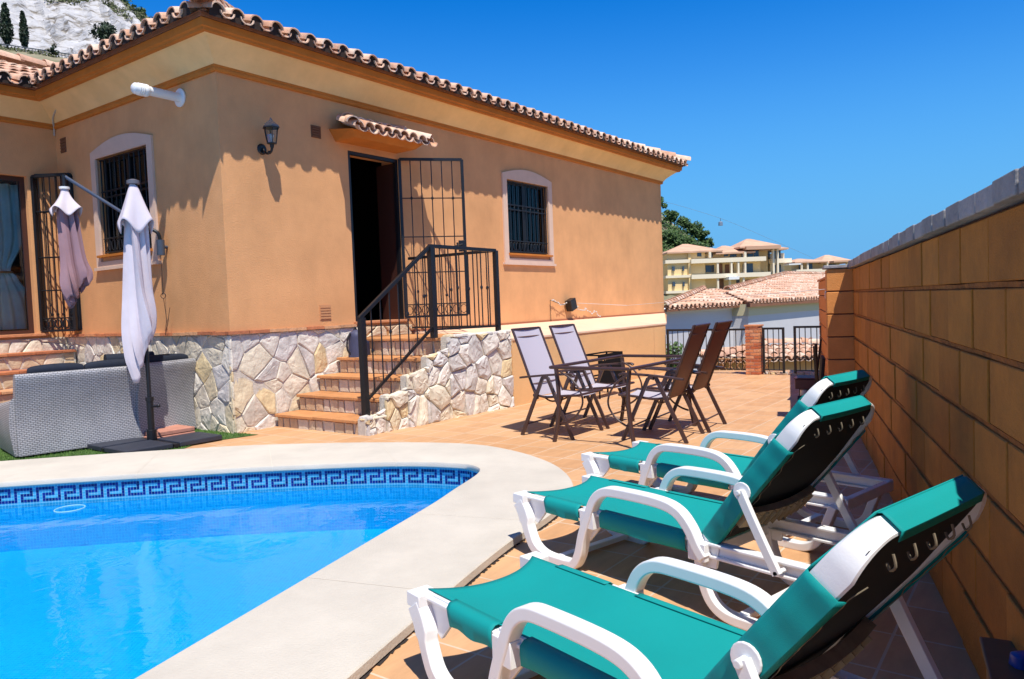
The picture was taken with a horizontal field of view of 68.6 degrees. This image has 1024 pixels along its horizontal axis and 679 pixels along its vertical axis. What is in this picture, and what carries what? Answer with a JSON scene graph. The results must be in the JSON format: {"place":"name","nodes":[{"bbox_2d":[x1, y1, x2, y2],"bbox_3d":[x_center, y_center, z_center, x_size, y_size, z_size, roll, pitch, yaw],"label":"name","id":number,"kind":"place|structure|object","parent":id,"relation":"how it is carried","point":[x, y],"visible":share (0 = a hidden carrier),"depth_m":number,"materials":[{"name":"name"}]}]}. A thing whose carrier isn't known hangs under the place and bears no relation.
{"place":"outdoors","nodes":[
{"label":"outdoors","id":0,"kind":"place"},
{"bbox_2d":[0,49,67,66],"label":"hill foot","id":1,"kind":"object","parent":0,"point":[47,57],"visible":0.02,"depth_m":93.67},
{"bbox_2d":[47,44,59,55],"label":"tree","id":2,"kind":"object","parent":1,"relation":"on","point":[51,50],"visible":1,"depth_m":94.64,"materials":[{"name":"green plant"}]},
{"bbox_2d":[0,0,141,57],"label":"rock hillside","id":3,"kind":"structure","parent":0,"point":[63,27],"depth_m":128.77,"materials":[{"name":"grey stone"}]},
{"bbox_2d":[0,0,152,57],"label":"dry scrub","id":4,"kind":"object","parent":3,"relation":"on","point":[113,7],"visible":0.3,"depth_m":144.13,"materials":[{"name":"green plant"}]},
{"bbox_2d":[131,3,146,15],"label":"hilltop bush","id":5,"kind":"object","parent":4,"relation":"on","point":[142,9],"visible":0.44,"depth_m":153.33,"materials":[{"name":"green plant"}]},
{"bbox_2d":[0,428,257,460],"bbox_3d":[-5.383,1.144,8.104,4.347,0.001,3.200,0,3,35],"label":"turf ground","id":6,"kind":"structure","parent":0,"point":[224,434],"depth_m":7.56,"materials":[{"name":"green plant"}]},
{"bbox_2d":[0,359,140,456],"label":"wicker sofa","id":7,"kind":"object","parent":6,"relation":"on","point":[54,407],"visible":0.97,"depth_m":7.55,"materials":[{"name":"grey wicker"}]},
{"bbox_2d":[85,424,221,452],"bbox_3d":[-3.764,1.013,7.849,1.000,0.148,1.000,0,3,38],"label":"parasol base","id":8,"kind":"object","parent":6,"relation":"on","point":[172,436],"visible":0.85,"depth_m":7.73,"materials":[{"name":"black metal"}]},
{"bbox_2d":[117,179,159,429],"bbox_3d":[-3.853,-0.298,7.764,0.349,2.705,0.349,-4,3,-36],"label":"closed parasol","id":9,"kind":"object","parent":8,"relation":"on","point":[138,317],"visible":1,"depth_m":7.69,"materials":[{"name":"white fabric"}]},
{"bbox_2d":[136,353,196,437],"bbox_3d":[-4.181,0.612,8.485,0.852,0.885,0.800,-1,3,20],"label":"wicker sofa","id":10,"kind":"object","parent":6,"relation":"on","point":[172,375],"visible":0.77,"depth_m":8.37,"materials":[{"name":"grey wicker"}]},
{"bbox_2d":[103,351,154,359],"bbox_3d":[-4.328,0.249,8.500,0.500,0.200,0.140,-5,4,-42],"label":"loose cushion","id":11,"kind":"object","parent":10,"relation":"on","point":[113,356],"visible":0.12,"depth_m":8.36,"materials":[{"name":"black fabric"}]},
{"bbox_2d":[127,0,1023,264],"label":"sky","id":12,"kind":"structure","parent":0,"point":[815,129],"materials":[{"name":"blue"}]},
{"bbox_2d":[184,370,979,678],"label":"terrace floor","id":13,"kind":"structure","parent":0,"point":[762,404],"depth_m":5.50,"materials":[{"name":"tile"}]},
{"bbox_2d":[0,349,75,402],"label":"garden steps","id":14,"kind":"structure","parent":13,"relation":"on","point":[11,364],"depth_m":9.82,"materials":[{"name":"ceramic"}]},
{"bbox_2d":[0,467,477,678],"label":"swimming pool","id":15,"kind":"structure","parent":13,"relation":"in","point":[128,579],"depth_m":5.94,"materials":[{"name":"blue liquid"}]},
{"bbox_2d":[0,442,572,678],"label":"pool coping","id":16,"kind":"object","parent":13,"relation":"on","point":[347,616],"visible":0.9,"depth_m":3.93,"materials":[{"name":"stone"}]},
{"bbox_2d":[0,0,690,432],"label":"house","id":17,"kind":"structure","parent":13,"relation":"on","point":[282,266],"depth_m":9.78,"materials":[{"name":"orange paint"}]},
{"bbox_2d":[0,173,81,337],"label":"patio door","id":18,"kind":"structure","parent":17,"relation":"in","point":[13,219],"depth_m":10.24,"materials":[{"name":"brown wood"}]},
{"bbox_2d":[49,175,169,334],"bbox_3d":[-4.645,-0.954,8.729,1.193,1.866,0.357,-4,3,-33],"label":"wall parasol","id":19,"kind":"object","parent":17,"relation":"attached to","point":[76,274],"depth_m":8.45,"materials":[{"name":"fabric"}]},
{"bbox_2d":[90,133,161,270],"bbox_3d":[-4.854,-1.743,9.539,1.590,1.660,0.260,0,3,36],"label":"window","id":20,"kind":"structure","parent":17,"relation":"in","point":[138,164],"depth_m":9.62,"materials":[{"name":"black glass"}]},
{"bbox_2d":[131,82,185,106],"bbox_3d":[-3.966,-2.755,8.393,0.210,0.210,0.558,0,3,36],"label":"flue pipe","id":21,"kind":"object","parent":17,"relation":"attached to","point":[178,96],"visible":1,"depth_m":8.37,"materials":[{"name":"white plastic"}]},
{"bbox_2d":[257,117,279,154],"bbox_3d":[-2.784,-2.325,8.594,0.275,0.407,0.200,0,3,36],"label":"wall lantern","id":22,"kind":"object","parent":17,"relation":"attached to","point":[270,124],"depth_m":8.56,"materials":[{"name":"black metal"}]},
{"bbox_2d":[348,150,468,323],"bbox_3d":[-1.605,-1.390,10.494,0.756,2.279,1.855,2,5,57],"label":"doorway","id":23,"kind":"structure","parent":17,"relation":"in","point":[388,194],"depth_m":10.59,"materials":[{"name":"black metal"}]},
{"bbox_2d":[501,170,555,265],"bbox_3d":[0.227,-2.114,13.132,0.260,1.640,1.590,0,3,36],"label":"window","id":24,"kind":"structure","parent":17,"relation":"in","point":[524,222],"depth_m":13.12,"materials":[{"name":"black glass"}]},
{"bbox_2d":[550,298,600,316],"bbox_3d":[1.260,-0.550,14.300,0.158,0.492,1.792,0,3,36],"label":"garden light","id":25,"kind":"object","parent":17,"relation":"attached to","point":[570,304],"visible":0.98,"depth_m":14.01,"materials":[{"name":"black metal"}]},
{"bbox_2d":[275,244,514,435],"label":"staircase","id":26,"kind":"structure","parent":13,"relation":"on","point":[397,381],"depth_m":8.85,"materials":[{"name":"stone"}]},
{"bbox_2d":[346,327,370,356],"bbox_3d":[-1.934,0.026,9.437,0.240,0.383,0.283,-1,3,26],"label":"backpack","id":27,"kind":"object","parent":26,"relation":"on","point":[352,348],"visible":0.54,"depth_m":9.36,"materials":[{"name":"blue fabric"}]},
{"bbox_2d":[414,313,666,405],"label":"basement block","id":28,"kind":"structure","parent":13,"relation":"on","point":[640,334],"depth_m":12.23,"materials":[{"name":"orange paint"}]},
{"bbox_2d":[511,326,603,439],"bbox_3d":[0.463,0.414,7.610,0.769,1.084,0.586,0,3,36],"label":"folding armchair","id":29,"kind":"object","parent":13,"relation":"on","point":[534,351],"visible":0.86,"depth_m":7.69,"materials":[{"name":"fabric"}]},
{"bbox_2d":[549,324,634,428],"bbox_3d":[0.872,0.373,8.159,0.769,1.084,0.586,0,3,36],"label":"folding armchair","id":30,"kind":"object","parent":13,"relation":"on","point":[568,342],"visible":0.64,"depth_m":8.28,"materials":[{"name":"fabric"}]},
{"bbox_2d":[584,351,622,398],"bbox_3d":[1.275,0.486,10.461,0.263,0.600,0.680,0,3,36],"label":"black crate","id":31,"kind":"object","parent":13,"relation":"on","point":[606,377],"visible":0.56,"depth_m":10.35,"materials":[{"name":"plastic"}]},
{"bbox_2d":[549,354,696,442],"bbox_3d":[1.129,0.570,7.419,0.891,0.735,1.452,0,3,36],"label":"dining table","id":32,"kind":"object","parent":13,"relation":"on","point":[626,379],"visible":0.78,"depth_m":7.08,"materials":[{"name":"brown metal"}]},
{"bbox_2d":[618,323,710,443],"bbox_3d":[1.458,0.398,7.157,0.769,1.084,0.586,-1,3,30],"label":"folding armchair","id":33,"kind":"object","parent":13,"relation":"on","point":[683,372],"visible":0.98,"depth_m":7.01,"materials":[{"name":"brown fabric"}]},
{"bbox_2d":[666,341,682,366],"bbox_3d":[3.194,0.971,14.499,0.914,1.909,0.760,-2,3,0],"label":"green shrub","id":34,"kind":"object","parent":13,"relation":"on","point":[675,346],"visible":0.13,"depth_m":14.38,"materials":[{"name":"green plant"}]},
{"bbox_2d":[647,320,732,432],"bbox_3d":[1.810,0.361,7.660,0.769,1.084,0.586,-1,3,32],"label":"folding armchair","id":35,"kind":"object","parent":13,"relation":"on","point":[706,366],"visible":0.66,"depth_m":7.51,"materials":[{"name":"brown metal"}]},
{"bbox_2d":[513,395,873,630],"bbox_3d":[0.797,0.682,3.514,0.678,0.905,1.761,-4,3,-40],"label":"sun lounger","id":36,"kind":"object","parent":13,"relation":"on","point":[800,456],"visible":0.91,"depth_m":3.18,"materials":[{"name":"teal plastic"}]},
{"bbox_2d":[407,474,986,678],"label":"sun lounger","id":37,"kind":"object","parent":13,"relation":"on","point":[536,613],"visible":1,"depth_m":2.02,"materials":[{"name":"teal fabric"}]},
{"bbox_2d":[666,328,745,369],"bbox_3d":[3.384,0.184,13.068,1.480,0.740,0.034,0,3,37],"label":"fence panel","id":38,"kind":"object","parent":13,"relation":"on","point":[688,330],"visible":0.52,"depth_m":13.05,"materials":[{"name":"black metal"}]},
{"bbox_2d":[581,369,893,550],"bbox_3d":[1.258,0.618,4.500,0.678,0.905,1.761,-4,4,-41],"label":"sun lounger","id":39,"kind":"object","parent":13,"relation":"on","point":[657,462],"visible":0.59,"depth_m":4.23,"materials":[{"name":"teal plastic"}]},
{"bbox_2d":[716,358,771,370],"bbox_3d":[3.998,0.469,13.320,1.217,0.269,0.036,0,3,37],"label":"lattice panel","id":40,"kind":"object","parent":13,"relation":"on","point":[727,359],"visible":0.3,"depth_m":13.35,"materials":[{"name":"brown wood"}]},
{"bbox_2d":[744,324,763,374],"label":"brick pillar","id":41,"kind":"structure","parent":13,"relation":"on","point":[753,348],"depth_m":12.47,"materials":[{"name":"brick"}]},
{"bbox_2d":[762,327,784,372],"bbox_3d":[4.306,0.177,12.364,0.360,0.750,0.034,0,3,37],"label":"gate leaf","id":42,"kind":"object","parent":41,"relation":"attached to","point":[783,344],"visible":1,"depth_m":12.35,"materials":[{"name":"black metal"}]},
{"bbox_2d":[764,371,818,374],"bbox_3d":[4.650,0.576,12.212,1.120,0.092,0.041,0,3,37],"label":"stone edging","id":43,"kind":"object","parent":13,"relation":"on","point":[799,373],"visible":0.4,"depth_m":12.28,"materials":[{"name":"white stone"}]},
{"bbox_2d":[793,375,826,399],"bbox_3d":[3.704,0.603,9.291,0.370,0.289,0.357,-1,3,28],"label":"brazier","id":44,"kind":"object","parent":13,"relation":"on","point":[804,384],"visible":0.38,"depth_m":9.20,"materials":[{"name":"metal"}]},
{"bbox_2d":[813,339,824,384],"bbox_3d":[3.361,0.408,8.276,0.160,0.811,0.608,-1,3,20],"label":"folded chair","id":45,"kind":"object","parent":13,"relation":"on","point":[820,368],"visible":0.5,"depth_m":8.04,"materials":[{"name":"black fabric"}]},
{"bbox_2d":[817,277,827,374],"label":"garden wall","id":46,"kind":"structure","parent":13,"relation":"on","point":[822,310],"depth_m":11.12,"materials":[{"name":"brick"}]},
{"bbox_2d":[793,326,821,373],"bbox_3d":[4.747,0.166,12.027,0.450,0.770,0.034,0,3,37],"label":"gate leaf","id":47,"kind":"object","parent":46,"relation":"attached to","point":[795,351],"visible":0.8,"depth_m":12.08,"materials":[{"name":"black metal"}]},
{"bbox_3d":[3.720,-0.524,8.845,0.070,0.164,0.022,-1,3,20],"label":"clothes line hook","id":48,"kind":"object","parent":46,"relation":"attached to","visible":0},
{"bbox_2d":[583,289,824,305],"bbox_3d":[2.847,-0.625,11.731,0.817,0.147,5.974,-3,3,-24],"label":"clothes line","id":49,"kind":"object","parent":48,"relation":"attached to","point":[714,298],"visible":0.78,"depth_m":11.00,"materials":[{"name":"white"}]},
{"bbox_2d":[822,264,854,375],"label":"wall pier","id":50,"kind":"structure","parent":13,"relation":"on","point":[839,290],"depth_m":7.35,"materials":[{"name":"orange concrete"}]},
{"bbox_2d":[848,166,1023,678],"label":"block wall","id":51,"kind":"structure","parent":13,"relation":"on","point":[938,305],"depth_m":2.72,"materials":[{"name":"concrete"}]},
{"bbox_2d":[979,637,1023,678],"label":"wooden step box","id":52,"kind":"object","parent":13,"relation":"on","point":[996,653],"visible":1,"depth_m":2.05,"materials":[{"name":"brown wood"}]},
{"bbox_2d":[1008,650,1023,669],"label":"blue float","id":53,"kind":"object","parent":52,"relation":"on","point":[1016,659],"visible":1,"depth_m":2.00,"materials":[{"name":"plastic"}]},
{"bbox_2d":[661,215,688,304],"bbox_3d":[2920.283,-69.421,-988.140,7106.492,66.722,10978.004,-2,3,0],"label":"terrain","id":54,"kind":"structure","parent":0,"point":[666,297],"depth_m":147.23,"materials":[{"name":"green plant"}]},
{"bbox_2d":[661,196,667,208],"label":"hill tree","id":55,"kind":"object","parent":54,"relation":"on","point":[664,205],"visible":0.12,"depth_m":157.07,"materials":[{"name":"green plant"}]},
{"bbox_2d":[662,229,677,245],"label":"hill tree","id":56,"kind":"object","parent":54,"relation":"on","point":[669,236],"visible":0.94,"depth_m":148.49,"materials":[{"name":"green plant"}]},
{"bbox_2d":[663,209,676,224],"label":"hill tree","id":57,"kind":"object","parent":54,"relation":"on","point":[669,215],"visible":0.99,"depth_m":156.16,"materials":[{"name":"green plant"}]},
{"bbox_2d":[670,211,678,223],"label":"hill tree","id":58,"kind":"object","parent":54,"relation":"on","point":[676,214],"visible":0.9,"depth_m":156.45,"materials":[{"name":"green plant"}]},
{"bbox_2d":[669,235,687,245],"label":"hill tree","id":59,"kind":"object","parent":54,"relation":"on","point":[678,239],"visible":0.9,"depth_m":148.48,"materials":[{"name":"green plant"}]},
{"bbox_2d":[676,215,691,232],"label":"hill tree","id":60,"kind":"object","parent":54,"relation":"on","point":[683,221],"visible":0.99,"depth_m":156.28,"materials":[{"name":"green plant"}]},
{"bbox_2d":[661,212,712,251],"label":"trees","id":61,"kind":"object","parent":54,"relation":"on","point":[674,228],"visible":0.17,"depth_m":154.47,"materials":[{"name":"green plant"}]},
{"bbox_2d":[684,236,695,244],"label":"hill tree","id":62,"kind":"object","parent":54,"relation":"on","point":[691,241],"visible":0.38,"depth_m":148.55,"materials":[{"name":"green plant"}]},
{"bbox_2d":[688,220,704,237],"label":"hill tree","id":63,"kind":"object","parent":54,"relation":"on","point":[695,229],"visible":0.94,"depth_m":156.09,"materials":[{"name":"green plant"}]},
{"bbox_2d":[695,230,709,240],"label":"hill tree","id":64,"kind":"object","parent":54,"relation":"on","point":[703,234],"visible":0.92,"depth_m":156.51,"materials":[{"name":"green plant"}]},
{"bbox_2d":[701,237,713,246],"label":"hill tree","id":65,"kind":"object","parent":54,"relation":"on","point":[710,242],"visible":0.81,"depth_m":156.44,"materials":[{"name":"green plant"}]},
{"bbox_2d":[663,239,800,295],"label":"apartment building","id":66,"kind":"structure","parent":54,"relation":"on","point":[687,267],"depth_m":120.14,"materials":[{"name":"beige paint"}]},
{"bbox_2d":[705,265,713,271],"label":"window","id":67,"kind":"structure","parent":66,"relation":"in","point":[708,268],"depth_m":120.86,"materials":[{"name":"blue glass"}]},
{"bbox_2d":[746,263,752,272],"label":"window","id":68,"kind":"structure","parent":66,"relation":"in","point":[749,267],"depth_m":120.86,"materials":[{"name":"blue glass"}]},
{"bbox_2d":[753,250,758,256],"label":"window","id":69,"kind":"structure","parent":66,"relation":"in","point":[756,254],"depth_m":120.71,"materials":[{"name":"blue glass"}]},
{"bbox_2d":[774,250,780,258],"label":"window","id":70,"kind":"structure","parent":66,"relation":"in","point":[780,250],"depth_m":122.26,"materials":[{"name":"blue glass"}]},
{"bbox_2d":[699,337,819,369],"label":"outbuilding","id":71,"kind":"structure","parent":54,"relation":"on","point":[789,356],"depth_m":15.64,"materials":[{"name":"orange paint"}]},
{"bbox_2d":[784,255,849,273],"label":"apartment building","id":72,"kind":"structure","parent":54,"relation":"on","point":[816,264],"depth_m":151.55,"materials":[{"name":"beige paint"}]},
{"bbox_2d":[664,201,809,256],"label":"cable line","id":73,"kind":"object","parent":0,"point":[736,224],"visible":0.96,"depth_m":201.86,"materials":[{"name":"metal"}]},
{"bbox_2d":[664,271,824,369],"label":"neighbour house","id":74,"kind":"structure","parent":0,"point":[787,311],"depth_m":23.55,"materials":[{"name":"paint"}]},
{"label":"hill road","id":75,"kind":"structure","parent":0,"visible":0},
{"bbox_2d":[0,2,13,46],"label":"cypress tree","id":76,"kind":"object","parent":75,"relation":"on","point":[6,31],"visible":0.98,"depth_m":96.44,"materials":[{"name":"green plant"}]},
{"bbox_2d":[18,10,29,48],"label":"cypress tree","id":77,"kind":"object","parent":75,"relation":"on","point":[23,33],"visible":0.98,"depth_m":96.51,"materials":[{"name":"green plant"}]},
{"bbox_2d":[0,43,69,56],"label":"guard rail","id":78,"kind":"object","parent":75,"relation":"on","point":[33,48],"visible":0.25,"depth_m":95.84,"materials":[{"name":"metal"}]},
{"bbox_2d":[89,20,116,40],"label":"round tree","id":79,"kind":"object","parent":75,"relation":"on","point":[105,30],"visible":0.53,"depth_m":96.28,"materials":[{"name":"green plant"}]}
]}

